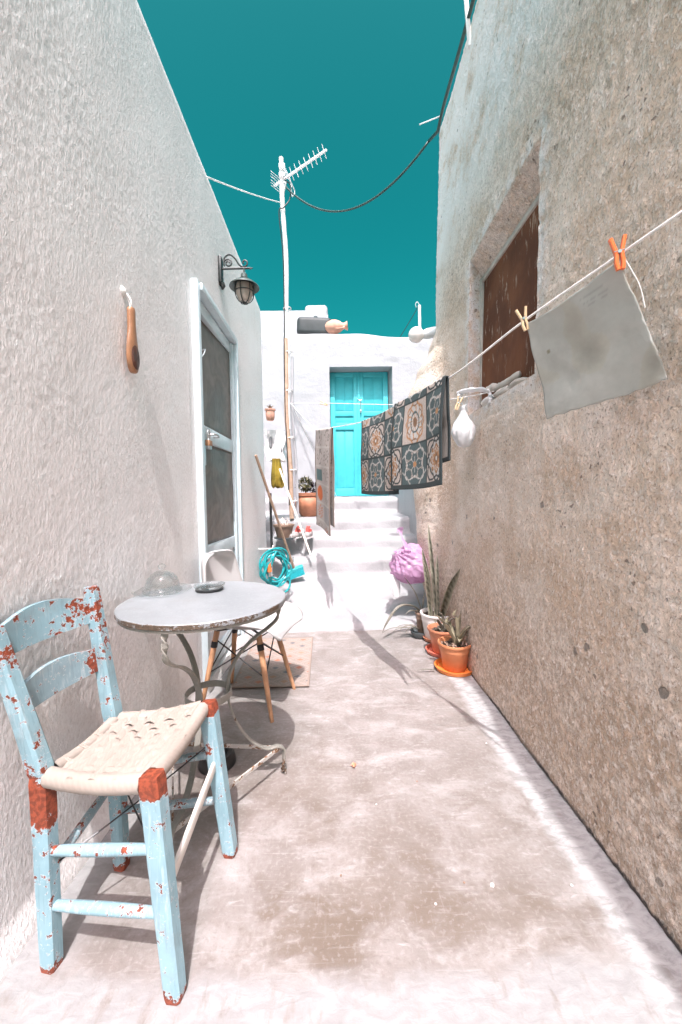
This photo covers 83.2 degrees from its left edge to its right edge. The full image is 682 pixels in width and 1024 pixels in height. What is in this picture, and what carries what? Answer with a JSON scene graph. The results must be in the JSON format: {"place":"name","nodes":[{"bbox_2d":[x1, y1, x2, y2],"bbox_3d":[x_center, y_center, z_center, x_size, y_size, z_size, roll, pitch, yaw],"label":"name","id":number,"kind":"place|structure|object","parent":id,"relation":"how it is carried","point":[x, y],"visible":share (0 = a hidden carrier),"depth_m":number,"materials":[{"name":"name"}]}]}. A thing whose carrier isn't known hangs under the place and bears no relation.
{"place":"outdoors","nodes":[
{"label":"outdoors","id":0,"kind":"place"},
{"bbox_2d":[137,0,476,336],"label":"sky","id":1,"kind":"structure","parent":0,"point":[254,83],"materials":[{"name":"teal"}]},
{"bbox_2d":[0,629,681,1023],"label":"alley pavement","id":2,"kind":"structure","parent":0,"point":[282,921],"depth_m":1.07,"materials":[{"name":"beige concrete"}]},
{"bbox_2d":[0,585,237,1005],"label":"wooden chair","id":3,"kind":"object","parent":2,"relation":"on","point":[118,756],"visible":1,"depth_m":0.91,"materials":[{"name":"blue paint"}]},
{"bbox_2d":[0,0,266,979],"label":"white house","id":4,"kind":"structure","parent":2,"relation":"on","point":[118,482],"depth_m":1.31,"materials":[{"name":"paint"}]},
{"bbox_2d":[120,286,139,373],"bbox_3d":[-0.793,-0.677,1.431,0.058,0.315,0.080,-1,2,-1],"label":"wooden paddle","id":5,"kind":"object","parent":4,"relation":"attached to","point":[133,357],"visible":0.98,"depth_m":1.42,"materials":[{"name":"brown wood"}]},
{"bbox_2d":[200,301,240,669],"bbox_3d":[-0.783,-0.142,2.515,0.098,2.140,0.698,-1,2,-1],"label":"door","id":6,"kind":"structure","parent":4,"relation":"in","point":[217,352],"depth_m":2.55,"materials":[{"name":"blue paint"}]},
{"bbox_2d":[205,428,211,464],"bbox_3d":[-0.768,-0.375,2.209,0.043,0.210,0.056,-1,2,-1],"label":"padlock","id":7,"kind":"object","parent":6,"relation":"attached to","point":[208,443],"visible":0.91,"depth_m":2.19,"materials":[{"name":"metal"}]},
{"bbox_2d":[218,254,258,304],"bbox_3d":[-0.664,-1.513,2.499,0.260,0.322,0.192,-1,2,-1],"label":"wall lantern","id":8,"kind":"object","parent":4,"relation":"attached to","point":[244,288],"depth_m":2.48,"materials":[{"name":"grey metal"}]},
{"bbox_2d":[259,545,291,592],"bbox_3d":[-0.585,0.514,3.417,0.326,0.436,0.163,-2,3,-20],"label":"garden hose","id":9,"kind":"object","parent":4,"relation":"hanging from","point":[266,564],"visible":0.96,"depth_m":3.40,"materials":[{"name":"teal rubber"}]},
{"bbox_2d":[114,581,286,839],"bbox_3d":[-0.477,0.678,1.387,0.566,0.739,0.566,-1,2,-1],"label":"bistro table","id":10,"kind":"object","parent":2,"relation":"on","point":[179,611],"visible":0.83,"depth_m":1.30,"materials":[{"name":"paint"}]},
{"bbox_2d":[195,585,222,592],"bbox_3d":[-0.511,0.292,1.493,0.122,0.024,0.120,-1,2,-1],"label":"ashtray","id":11,"kind":"object","parent":10,"relation":"on","point":[209,589],"visible":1,"depth_m":1.48,"materials":[{"name":"grey metal"}]},
{"bbox_2d":[198,743,235,775],"bbox_3d":[-0.514,1.020,1.595,0.151,0.047,0.151,-1,2,-1],"label":"feeding bowl","id":12,"kind":"object","parent":2,"relation":"on","point":[230,756],"visible":0.32,"depth_m":1.56,"materials":[{"name":"black plastic"}]},
{"bbox_2d":[201,549,302,722],"bbox_3d":[-0.489,0.617,2.065,0.485,0.816,0.463,0,2,12],"label":"shell chair","id":13,"kind":"object","parent":2,"relation":"on","point":[218,565],"visible":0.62,"depth_m":2.08,"materials":[{"name":"white plastic"}]},
{"bbox_2d":[232,637,312,687],"bbox_3d":[-0.425,0.993,2.596,0.470,0.011,0.770,-1,2,-1],"label":"doormat","id":14,"kind":"object","parent":2,"relation":"on","point":[298,651],"visible":0.74,"depth_m":2.48,"materials":[{"name":"beige fabric"}]},
{"bbox_2d":[383,624,424,638],"bbox_3d":[0.499,0.923,2.979,0.376,0.090,0.148,-1,2,-1],"label":"plant","id":15,"kind":"object","parent":2,"relation":"on","point":[419,635],"visible":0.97,"depth_m":2.94,"materials":[{"name":"grey plant"}]},
{"bbox_2d":[382,577,432,632],"bbox_3d":[0.544,0.742,3.026,0.503,0.448,0.162,-1,2,-10],"label":"potted plant","id":16,"kind":"object","parent":2,"relation":"on","point":[419,622],"visible":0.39,"depth_m":3.01,"materials":[{"name":"green plant"}]},
{"bbox_2d":[420,524,460,642],"bbox_3d":[0.721,0.531,2.753,0.250,0.887,0.536,-1,2,-1],"label":"potted plant","id":17,"kind":"object","parent":2,"relation":"on","point":[428,616],"visible":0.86,"depth_m":2.87,"materials":[{"name":"green plant"}]},
{"bbox_2d":[426,612,454,657],"bbox_3d":[0.707,0.837,2.669,0.236,0.283,0.236,-1,2,-1],"label":"potted plant","id":18,"kind":"object","parent":2,"relation":"on","point":[438,629],"visible":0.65,"depth_m":2.64,"materials":[{"name":"orange plant"}]},
{"bbox_2d":[434,609,471,676],"bbox_3d":[0.724,0.798,2.395,0.284,0.383,0.248,1,3,40],"label":"potted plant","id":19,"kind":"object","parent":2,"relation":"on","point":[454,648],"visible":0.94,"depth_m":2.37,"materials":[{"name":"orange plant"}]},
{"bbox_2d":[408,0,681,953],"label":"stained house","id":20,"kind":"structure","parent":2,"relation":"on","point":[556,540],"depth_m":1.35,"materials":[{"name":"paint"}]},
{"bbox_2d":[389,527,427,596],"bbox_3d":[0.587,0.415,3.247,0.381,0.589,0.315,-1,2,-1],"label":"shopping bag","id":21,"kind":"object","parent":20,"relation":"hanging from","point":[406,562],"visible":0.86,"depth_m":3.15,"materials":[{"name":"pink plastic"}]},
{"bbox_2d":[408,326,435,342],"bbox_3d":[0.746,-1.554,3.372,0.308,0.136,0.136,-1,2,-1],"label":"globe lamp","id":22,"kind":"object","parent":20,"relation":"attached to","point":[416,334],"visible":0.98,"depth_m":3.33,"materials":[{"name":"white glass"}]},
{"bbox_2d":[419,116,439,124],"bbox_3d":[0.714,-3.123,3.061,0.203,0.124,0.010,-2,2,-15],"label":"roof spike","id":23,"kind":"object","parent":20,"relation":"attached to","point":[429,120],"visible":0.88,"depth_m":3.06,"materials":[{"name":"metal"}]},
{"bbox_2d":[464,0,470,48],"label":"roof pipe","id":24,"kind":"object","parent":20,"relation":"on","point":[467,20],"visible":0.86,"depth_m":2.44,"materials":[{"name":"metal"}]},
{"bbox_2d":[457,387,492,405],"bbox_3d":[0.761,-0.650,2.187,0.045,0.136,0.245,-2,3,-29],"label":"rag","id":25,"kind":"object","parent":20,"relation":"attached to","point":[472,390],"visible":0.96,"depth_m":2.16,"materials":[{"name":"white fabric"}]},
{"bbox_2d":[486,371,520,391],"bbox_3d":[0.849,-0.671,2.004,0.049,0.057,0.240,-2,2,-18],"label":"grey rag","id":26,"kind":"object","parent":20,"relation":"on","point":[503,383],"visible":0.92,"depth_m":1.99,"materials":[{"name":"grey fabric"}]},
{"bbox_2d":[480,193,539,406],"bbox_3d":[0.915,-1.039,2.029,0.069,0.840,0.870,-1,2,-1],"label":"window","id":27,"kind":"structure","parent":20,"relation":"in","point":[509,284],"depth_m":2.05,"materials":[{"name":"brown wood"}]},
{"label":"ground","id":28,"kind":"structure","parent":0,"visible":0},
{"bbox_2d":[252,496,426,634],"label":"white steps","id":29,"kind":"structure","parent":28,"relation":"on","point":[342,584],"depth_m":3.99,"materials":[{"name":"white concrete"}]},
{"bbox_2d":[254,454,304,580],"bbox_3d":[-0.604,0.098,3.580,0.180,1.192,0.714,0,3,29],"label":"broom","id":30,"kind":"object","parent":29,"relation":"on","point":[298,571],"visible":0.84,"depth_m":3.64,"materials":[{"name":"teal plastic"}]},
{"bbox_2d":[269,493,293,562],"bbox_3d":[-0.597,0.160,3.841,0.230,0.702,0.147,-1,2,-1],"label":"dustpan","id":31,"kind":"object","parent":29,"relation":"on","point":[271,527],"visible":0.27,"depth_m":3.82,"materials":[{"name":"black plastic"}]},
{"bbox_2d":[273,517,295,539],"bbox_3d":[-0.606,0.173,4.131,0.244,0.237,0.240,-1,2,-1],"label":"brown pot","id":32,"kind":"object","parent":29,"relation":"on","point":[287,528],"visible":0.84,"depth_m":4.06,"materials":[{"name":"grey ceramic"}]},
{"bbox_2d":[279,469,311,554],"bbox_3d":[-0.505,-0.027,4.155,0.022,0.928,0.656,-3,3,-36],"label":"walking stick","id":33,"kind":"object","parent":29,"relation":"on","point":[301,529],"visible":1,"depth_m":4.12,"materials":[{"name":"white wood"}]},
{"bbox_2d":[289,526,304,538],"bbox_3d":[-0.484,0.217,4.183,0.080,0.131,0.260,0,3,29],"label":"shoe","id":34,"kind":"object","parent":29,"relation":"on","point":[297,533],"visible":0.84,"depth_m":4.17,"materials":[{"name":"grey fabric"}]},
{"bbox_2d":[271,145,326,518],"bbox_3d":[-0.425,-1.996,4.379,0.811,4.161,0.211,1,3,33],"label":"antenna mast","id":35,"kind":"object","parent":29,"relation":"on","point":[282,177],"visible":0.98,"depth_m":4.49,"materials":[{"name":"metal"}]},
{"bbox_2d":[207,176,281,202],"bbox_3d":[-0.750,-2.788,3.364,0.009,1.492,2.241,-1,2,4],"label":"guy wire","id":36,"kind":"object","parent":35,"relation":"attached to","point":[240,189],"visible":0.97,"depth_m":2.92,"materials":[{"name":"white metal"}]},
{"bbox_2d":[264,430,286,461],"bbox_3d":[-0.776,-0.793,4.629,0.262,0.387,0.275,-1,2,-1],"label":"plaster ledge","id":37,"kind":"object","parent":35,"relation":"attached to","point":[275,446],"visible":0.93,"depth_m":4.51,"materials":[{"name":"white paint"}]},
{"bbox_2d":[271,458,283,487],"bbox_3d":[-0.740,-0.450,4.494,0.158,0.346,0.120,-1,2,-1],"label":"gold cloth","id":38,"kind":"object","parent":37,"relation":"hanging from","point":[276,480],"visible":0.91,"depth_m":4.46,"materials":[{"name":"yellow fabric"}]},
{"bbox_2d":[294,409,336,496],"bbox_3d":[-0.288,-0.687,5.207,0.008,1.255,1.405,0,3,24],"label":"stay wire","id":39,"kind":"object","parent":35,"relation":"attached to","point":[306,434],"visible":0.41,"depth_m":4.83,"materials":[{"name":"white metal"}]},
{"bbox_2d":[285,0,474,212],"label":"cable","id":40,"kind":"object","parent":35,"relation":"hanging from","point":[471,6],"visible":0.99,"depth_m":3.17,"materials":[{"name":"black rubber"}]},
{"bbox_2d":[291,391,493,404],"bbox_3d":[0.206,-0.991,3.408,0.181,0.515,2.750,-2,3,-31],"label":"thin clothesline","id":41,"kind":"object","parent":35,"relation":"attached to","point":[379,404],"visible":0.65,"depth_m":3.48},
{"bbox_2d":[455,396,463,409],"bbox_3d":[0.684,-0.631,2.228,0.052,0.083,0.019,-1,2,8],"label":"clothes peg","id":42,"kind":"object","parent":41,"relation":"attached to","point":[458,403],"visible":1,"depth_m":2.22,"materials":[{"name":"brown wood"}]},
{"bbox_2d":[451,403,475,447],"bbox_3d":[0.720,-0.508,2.250,0.140,0.258,0.125,-1,2,-1],"label":"plastic bag","id":43,"kind":"object","parent":42,"relation":"hanging from","point":[463,430],"visible":1,"depth_m":2.22,"materials":[{"name":"white plastic"}]},
{"bbox_2d":[291,210,681,429],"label":"clothesline","id":44,"kind":"object","parent":35,"relation":"attached to","point":[598,269],"visible":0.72,"depth_m":1.04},
{"bbox_2d":[315,427,334,535],"bbox_3d":[-0.139,-0.280,3.313,0.062,0.935,0.496,-2,2,-17],"label":"towel","id":45,"kind":"object","parent":44,"relation":"hanging from","point":[324,471],"visible":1,"depth_m":3.22,"materials":[{"name":"grey fabric"}]},
{"bbox_2d":[361,407,398,494],"bbox_3d":[0.224,-0.337,2.241,0.065,0.476,0.515,-2,3,-19],"label":"rug","id":46,"kind":"object","parent":44,"relation":"hanging from","point":[375,455],"visible":0.8,"depth_m":2.22,"materials":[{"name":"fabric"}]},
{"bbox_2d":[390,375,450,489],"bbox_3d":[0.365,-0.337,1.798,0.071,0.459,0.472,-2,3,-19],"label":"rug","id":47,"kind":"object","parent":44,"relation":"hanging from","point":[420,444],"visible":1,"depth_m":1.75,"materials":[{"name":"fabric"}]},
{"bbox_2d":[515,306,528,331],"bbox_3d":[0.562,-0.598,1.193,0.042,0.073,0.016,0,2,17],"label":"clothes peg","id":48,"kind":"object","parent":44,"relation":"attached to","point":[523,319],"visible":1,"depth_m":1.19,"materials":[{"name":"brown wood"}]},
{"bbox_2d":[525,264,667,418],"bbox_3d":[0.676,-0.446,1.055,0.106,0.325,0.340,-2,3,-19],"label":"cloth","id":49,"kind":"object","parent":44,"relation":"hanging from","point":[591,342],"visible":1,"depth_m":1.03,"materials":[{"name":"grey fabric"}]},
{"bbox_2d":[608,234,626,271],"bbox_3d":[0.656,-0.615,0.914,0.037,0.078,0.014,0,2,17],"label":"clothes peg","id":50,"kind":"object","parent":44,"relation":"attached to","point":[617,253],"visible":1,"depth_m":0.91,"materials":[{"name":"orange plastic"}]},
{"bbox_2d":[626,260,645,307],"bbox_3d":[0.697,-0.542,0.909,0.045,0.119,0.008,0,2,14],"label":"loose thread","id":51,"kind":"object","parent":50,"relation":"hanging from","point":[638,283],"visible":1,"depth_m":0.91},
{"bbox_2d":[295,476,315,516],"bbox_3d":[-0.413,-0.207,4.938,0.373,0.529,0.345,-1,2,-1],"label":"potted plant","id":52,"kind":"object","parent":29,"relation":"on","point":[307,504],"visible":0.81,"depth_m":4.82,"materials":[{"name":"orange plant"}]},
{"bbox_2d":[302,526,312,538],"bbox_3d":[-0.365,0.217,4.153,0.080,0.131,0.260,0,2,14],"label":"shoe","id":53,"kind":"object","parent":29,"relation":"on","point":[308,533],"visible":0.91,"depth_m":4.16,"materials":[{"name":"grey fabric"}]},
{"bbox_2d":[261,323,432,497],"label":"white cottage","id":54,"kind":"structure","parent":28,"relation":"on","point":[358,371],"depth_m":5.80,"materials":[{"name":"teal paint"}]},
{"bbox_2d":[265,404,274,420],"bbox_3d":[-0.808,-1.133,4.385,0.122,0.180,0.122,-1,2,-1],"label":"hanging pot","id":55,"kind":"object","parent":54,"relation":"attached to","point":[270,413],"visible":1,"depth_m":4.35,"materials":[{"name":"orange ceramic"}]},
{"bbox_2d":[260,305,327,333],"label":"house","id":56,"kind":"structure","parent":54,"relation":"on","point":[268,318],"depth_m":7.34,"materials":[{"name":"white paint"}]},
{"bbox_2d":[297,316,330,333],"bbox_3d":[-0.411,-2.872,6.001,0.547,0.335,0.300,-1,2,-1],"label":"water tank","id":57,"kind":"object","parent":54,"relation":"on","point":[311,325],"visible":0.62,"depth_m":5.85,"materials":[{"name":"grey plastic"}]},
{"bbox_2d":[325,320,347,333],"bbox_3d":[-0.070,-2.831,5.886,0.349,0.214,0.215,-1,2,-1],"label":"clay jug","id":58,"kind":"object","parent":54,"relation":"on","point":[334,326],"visible":0.97,"depth_m":5.82,"materials":[{"name":"orange ceramic"}]},
{"bbox_2d":[330,372,358,495],"bbox_3d":[0.058,-1.217,6.057,0.436,1.930,0.040,-1,2,-1],"label":"door","id":59,"kind":"structure","parent":54,"relation":"in","point":[343,385],"depth_m":6.05,"materials":[{"name":"teal paint"}]},
{"bbox_2d":[357,372,387,495],"bbox_3d":[0.506,-1.224,6.055,0.476,1.930,0.057,-1,2,-1],"label":"door","id":60,"kind":"structure","parent":54,"relation":"in","point":[372,387],"depth_m":6.03,"materials":[{"name":"teal paint"}]},
{"bbox_2d":[400,302,420,336],"bbox_3d":[1.060,-2.890,5.864,0.336,0.619,0.064,-1,2,-1],"label":"roof pole","id":61,"kind":"object","parent":54,"relation":"on","point":[419,315],"visible":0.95,"depth_m":5.84,"materials":[{"name":"metal"}]},
{"bbox_2d":[394,489,416,543],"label":"garden wall","id":62,"kind":"structure","parent":28,"relation":"on","point":[406,504],"depth_m":4.64,"materials":[{"name":"white paint"}]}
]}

